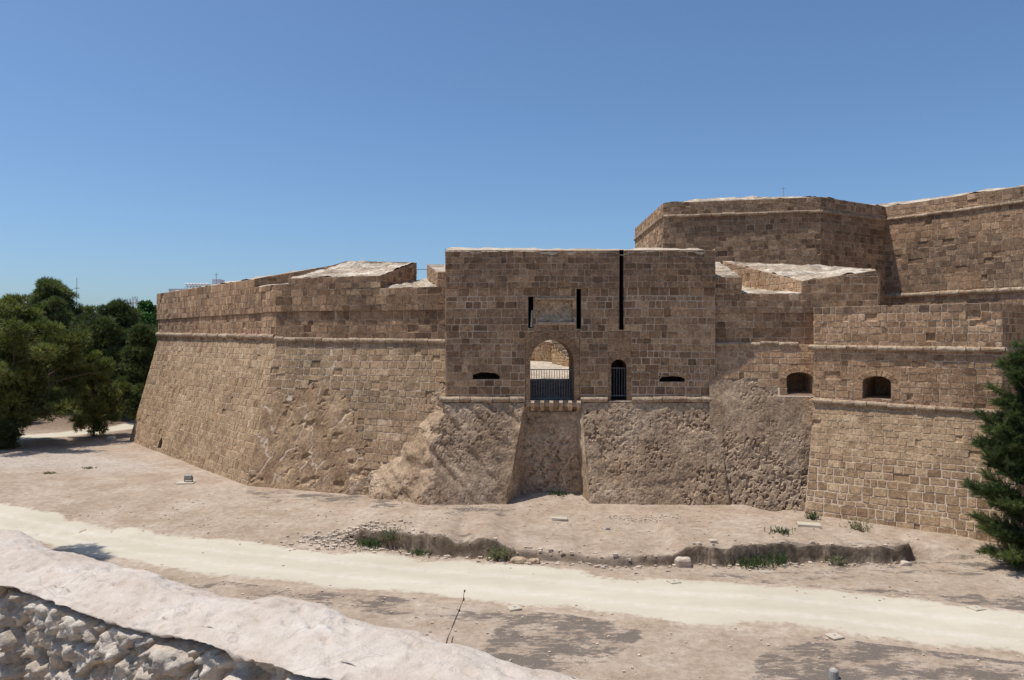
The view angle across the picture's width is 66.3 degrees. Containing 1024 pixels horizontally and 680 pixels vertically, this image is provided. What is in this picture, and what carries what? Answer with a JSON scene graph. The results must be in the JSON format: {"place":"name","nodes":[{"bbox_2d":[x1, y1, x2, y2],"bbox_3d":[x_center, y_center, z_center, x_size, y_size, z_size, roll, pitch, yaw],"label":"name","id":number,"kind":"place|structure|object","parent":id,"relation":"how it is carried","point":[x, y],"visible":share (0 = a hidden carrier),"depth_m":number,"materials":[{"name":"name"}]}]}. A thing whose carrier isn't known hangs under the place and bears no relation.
{"place":"outdoors","nodes":[
{"label":"outdoors","id":0,"kind":"place"},
{"bbox_2d":[17,420,134,440],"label":"path","id":1,"kind":"structure","parent":0,"point":[128,425],"depth_m":70.81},
{"bbox_2d":[0,350,1023,679],"bbox_3d":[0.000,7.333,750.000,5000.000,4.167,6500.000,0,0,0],"label":"ground","id":2,"kind":"structure","parent":0,"point":[124,472],"depth_m":33.20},
{"bbox_2d":[0,418,25,449],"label":"shrub","id":3,"kind":"object","parent":2,"relation":"on","point":[10,434],"visible":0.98,"depth_m":61.10,"materials":[{"name":"green plant"}]},
{"bbox_2d":[30,356,85,389],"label":"pine tree","id":4,"kind":"object","parent":2,"relation":"on","point":[47,369],"visible":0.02,"depth_m":95.03,"materials":[{"name":"green plant"}]},
{"bbox_2d":[0,292,116,429],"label":"pine tree","id":5,"kind":"object","parent":2,"relation":"on","point":[24,381],"visible":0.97,"depth_m":62.55,"materials":[{"name":"green plant"}]},
{"bbox_2d":[21,276,102,391],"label":"pine tree","id":6,"kind":"object","parent":2,"relation":"on","point":[52,297],"visible":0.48,"depth_m":86.43,"materials":[{"name":"green plant"}]},
{"bbox_2d":[61,349,135,436],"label":"pine tree","id":7,"kind":"object","parent":2,"relation":"on","point":[106,398],"visible":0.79,"depth_m":68.60,"materials":[{"name":"green plant"}]},
{"bbox_2d":[107,436,115,440],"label":"stone","id":8,"kind":"object","parent":2,"relation":"on","point":[111,438],"visible":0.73,"depth_m":66.26,"materials":[{"name":"grey stone"}]},
{"bbox_2d":[68,297,157,405],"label":"pine tree","id":9,"kind":"object","parent":2,"relation":"on","point":[111,323],"visible":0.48,"depth_m":82.04,"materials":[{"name":"green plant"}]},
{"bbox_2d":[129,296,137,307],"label":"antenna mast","id":10,"kind":"object","parent":2,"relation":"on","point":[136,301],"visible":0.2,"depth_m":228.85,"materials":[{"name":"metal"}]},
{"bbox_2d":[110,322,157,421],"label":"pine tree","id":11,"kind":"object","parent":2,"relation":"on","point":[138,351],"visible":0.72,"depth_m":79.07,"materials":[{"name":"green plant"}]},
{"bbox_2d":[134,299,157,342],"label":"broadleaf tree","id":12,"kind":"object","parent":2,"relation":"on","point":[147,308],"visible":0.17,"depth_m":126.57,"materials":[{"name":"green plant"}]},
{"bbox_2d":[175,481,195,483],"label":"stone slab","id":13,"kind":"structure","parent":2,"relation":"on","point":[183,482],"depth_m":46.35,"materials":[{"name":"beige stone"}]},
{"bbox_2d":[184,474,192,481],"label":"floodlight","id":14,"kind":"object","parent":13,"relation":"on","point":[188,476],"visible":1,"depth_m":46.55,"materials":[{"name":"grey metal"}]},
{"bbox_2d":[168,279,224,291],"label":"apartment building","id":15,"kind":"structure","parent":2,"relation":"on","point":[219,281],"depth_m":167.50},
{"bbox_2d":[129,260,444,495],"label":"bastion","id":16,"kind":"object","parent":2,"relation":"on","point":[329,379],"visible":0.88,"depth_m":46.24,"materials":[{"name":"stone"}]},
{"bbox_2d":[258,519,421,552],"bbox_3d":[-7.891,8.885,35.867,7.453,0.968,3.483,0,0,0],"label":"rubble","id":17,"kind":"object","parent":2,"relation":"on","point":[346,532],"visible":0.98,"depth_m":35.76,"materials":[{"name":"stone"}]},
{"bbox_2d":[355,536,386,548],"bbox_3d":[-6.300,9.006,35.052,1.529,0.523,1.221,0,0,-18],"label":"weed plant","id":18,"kind":"object","parent":2,"relation":"on","point":[366,543],"visible":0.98,"depth_m":34.96,"materials":[{"name":"green plant"}]},
{"bbox_2d":[374,526,405,541],"bbox_3d":[-5.438,8.570,34.875,1.539,0.578,1.197,0,0,0],"label":"weed plant","id":19,"kind":"object","parent":2,"relation":"on","point":[389,536],"visible":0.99,"depth_m":34.75,"materials":[{"name":"green plant"}]},
{"bbox_2d":[398,547,431,557],"bbox_3d":[-4.158,9.175,34.054,1.600,0.414,1.041,0,0,12],"label":"weed plant","id":20,"kind":"object","parent":2,"relation":"on","point":[417,552],"visible":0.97,"depth_m":33.93,"materials":[{"name":"green plant"}]},
{"bbox_2d":[483,544,513,561],"bbox_3d":[-0.559,8.918,32.865,1.382,0.706,1.251,0,0,0],"label":"weed plant","id":21,"kind":"object","parent":2,"relation":"on","point":[494,554],"visible":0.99,"depth_m":32.93,"materials":[{"name":"green plant"}]},
{"bbox_2d":[510,556,525,563],"bbox_3d":[0.251,9.234,32.748,0.703,0.350,0.563,0,0,0],"label":"stone","id":22,"kind":"object","parent":2,"relation":"on","point":[518,559],"visible":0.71,"depth_m":32.52,"materials":[{"name":"beige stone"}]},
{"bbox_2d":[38,493,1023,679],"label":"pebbles","id":23,"kind":"object","parent":2,"relation":"on","point":[795,565],"visible":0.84,"depth_m":32.72,"materials":[{"name":"stone"}]},
{"bbox_2d":[528,558,539,563],"bbox_3d":[0.919,9.214,32.607,0.485,0.277,0.416,0,0,0],"label":"stone","id":24,"kind":"object","parent":2,"relation":"on","point":[534,560],"visible":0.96,"depth_m":32.45,"materials":[{"name":"beige stone"}]},
{"bbox_2d":[369,247,729,504],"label":"gatehouse","id":25,"kind":"object","parent":2,"relation":"on","point":[632,330],"visible":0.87,"depth_m":41.94,"materials":[{"name":"beige stone"}]},
{"bbox_2d":[552,517,567,520],"bbox_3d":[2.296,8.574,37.604,0.768,0.110,0.296,1,2,6],"label":"stone slab","id":26,"kind":"object","parent":2,"relation":"on","point":[559,518],"depth_m":37.48,"materials":[{"name":"beige stone"}]},
{"bbox_2d":[549,490,573,495],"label":"weed plant","id":27,"kind":"object","parent":2,"relation":"on","point":[558,493],"visible":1,"depth_m":41.61,"materials":[{"name":"green plant"}]},
{"bbox_2d":[674,556,690,567],"bbox_3d":[7.026,9.220,32.255,0.684,0.614,0.526,0,0,0],"label":"stone","id":28,"kind":"object","parent":2,"relation":"on","point":[681,562],"visible":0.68,"depth_m":32.02,"materials":[{"name":"stone"}]},
{"bbox_2d":[709,539,717,543],"bbox_3d":[8.521,8.544,33.203,0.365,0.231,0.295,0,0,0],"label":"stone","id":29,"kind":"object","parent":2,"relation":"on","point":[715,541],"visible":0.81,"depth_m":33.08,"materials":[{"name":"stone"}]},
{"bbox_2d":[723,555,773,568],"bbox_3d":[9.705,9.038,32.199,2.036,0.554,1.472,0,0,0],"label":"weed plant","id":30,"kind":"object","parent":2,"relation":"on","point":[754,562],"visible":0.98,"depth_m":32.01,"materials":[{"name":"green plant"}]},
{"bbox_2d":[760,547,797,565],"bbox_3d":[10.935,8.920,32.372,1.501,0.726,0.998,0,0,-32],"label":"weed plant","id":31,"kind":"object","parent":2,"relation":"on","point":[776,560],"visible":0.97,"depth_m":32.24,"materials":[{"name":"green plant"}]},
{"bbox_2d":[764,525,795,535],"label":"weed plant","id":32,"kind":"object","parent":2,"relation":"on","point":[784,531],"visible":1,"depth_m":34.58,"materials":[{"name":"green plant"}]},
{"bbox_2d":[709,261,881,511],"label":"flank wall","id":33,"kind":"structure","parent":2,"relation":"on","point":[764,324],"depth_m":41.65,"materials":[{"name":"stone"}]},
{"bbox_2d":[797,521,820,527],"bbox_3d":[13.591,8.453,35.893,1.012,0.120,0.515,1,2,14],"label":"stone slab","id":34,"kind":"object","parent":2,"relation":"on","point":[809,524],"depth_m":35.72,"materials":[{"name":"beige stone"}]},
{"bbox_2d":[804,512,821,519],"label":"weed plant","id":35,"kind":"object","parent":2,"relation":"on","point":[812,516],"visible":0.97,"depth_m":38.56,"materials":[{"name":"green plant"}]},
{"bbox_2d":[634,185,1023,304],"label":"rampart","id":36,"kind":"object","parent":2,"relation":"on","point":[967,247],"visible":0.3,"depth_m":61.01,"materials":[{"name":"stone"}]},
{"bbox_2d":[829,668,838,679],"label":"concrete stub","id":37,"kind":"object","parent":2,"relation":"on","point":[833,673],"visible":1,"depth_m":21.52,"materials":[{"name":"grey concrete"}]},
{"bbox_2d":[822,553,847,565],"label":"weed plant","id":38,"kind":"object","parent":2,"relation":"on","point":[833,560],"visible":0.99,"depth_m":32.35,"materials":[{"name":"green plant"}]},
{"bbox_2d":[838,518,871,531],"bbox_3d":[16.076,8.600,36.681,1.820,0.759,1.066,0,0,0],"label":"weed plant","id":39,"kind":"object","parent":2,"relation":"on","point":[859,528],"visible":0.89,"depth_m":36.49,"materials":[{"name":"green plant"}]},
{"bbox_2d":[900,560,910,565],"bbox_3d":[16.194,9.213,32.301,0.367,0.228,0.314,0,0,0],"label":"stone","id":40,"kind":"object","parent":2,"relation":"on","point":[904,563],"visible":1,"depth_m":32.19,"materials":[{"name":"stone"}]},
{"bbox_2d":[805,302,1023,553],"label":"bastion","id":41,"kind":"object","parent":2,"relation":"on","point":[907,455],"visible":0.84,"depth_m":37.61,"materials":[{"name":"stone"}]},
{"bbox_2d":[959,337,1023,571],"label":"conifer tree","id":42,"kind":"object","parent":2,"relation":"on","point":[1004,453],"visible":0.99,"depth_m":32.21,"materials":[{"name":"green plant"}]},
{"bbox_2d":[0,499,1023,661],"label":"road","id":43,"kind":"structure","parent":0,"point":[924,624],"depth_m":29.24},
{"bbox_2d":[507,605,521,610],"bbox_3d":[0.092,9.265,27.154,0.442,0.075,0.443,0,0,-17],"label":"marker plate","id":44,"kind":"object","parent":43,"relation":"on","point":[513,607],"visible":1,"depth_m":27.09,"materials":[{"name":"beige stone"}]},
{"bbox_2d":[666,579,681,583],"bbox_3d":[6.206,9.241,30.035,0.445,0.075,0.432,0,0,-17],"label":"marker plate","id":45,"kind":"object","parent":43,"relation":"on","point":[673,581],"visible":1,"depth_m":29.93,"materials":[{"name":"beige stone"}]},
{"bbox_2d":[824,632,844,639],"bbox_3d":[10.083,9.247,24.505,0.444,0.075,0.438,0,0,-17],"label":"marker plate","id":46,"kind":"object","parent":43,"relation":"on","point":[834,636],"visible":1,"depth_m":24.40,"materials":[{"name":"beige stone"}]},
{"bbox_2d":[966,605,985,610],"bbox_3d":[16.074,9.274,27.162,0.428,0.075,0.443,0,0,-17],"label":"marker plate","id":47,"kind":"object","parent":43,"relation":"on","point":[975,607],"visible":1,"depth_m":27.12,"materials":[{"name":"beige stone"}]},
{"bbox_2d":[0,0,1023,312],"label":"sky","id":48,"kind":"structure","parent":0,"point":[149,148],"materials":[{"name":"blue"}]},
{"bbox_2d":[530,361,571,399],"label":"courtyard ground","id":49,"kind":"structure","parent":0,"point":[545,373],"depth_m":45.52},
{"bbox_2d":[530,340,562,361],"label":"courtyard wall","id":50,"kind":"structure","parent":49,"relation":"on","point":[542,351],"depth_m":55.57,"materials":[{"name":"beige stone"}]},
{"bbox_2d":[550,340,568,366],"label":"courtyard wall","id":51,"kind":"structure","parent":49,"relation":"on","point":[559,357],"depth_m":52.93,"materials":[{"name":"beige stone"}]},
{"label":"terrace ground","id":52,"kind":"structure","parent":0,"visible":0},
{"bbox_2d":[0,529,586,679],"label":"parapet wall","id":53,"kind":"structure","parent":52,"relation":"on","point":[68,615],"depth_m":3.30,"materials":[{"name":"stone"}]},
{"bbox_2d":[446,590,464,642],"bbox_3d":[-0.223,1.138,3.145,0.078,0.268,0.067,0,0,-34],"label":"dead stem","id":54,"kind":"object","parent":53,"relation":"on","point":[455,619],"visible":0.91,"depth_m":3.15,"materials":[{"name":"plant"}]}
]}

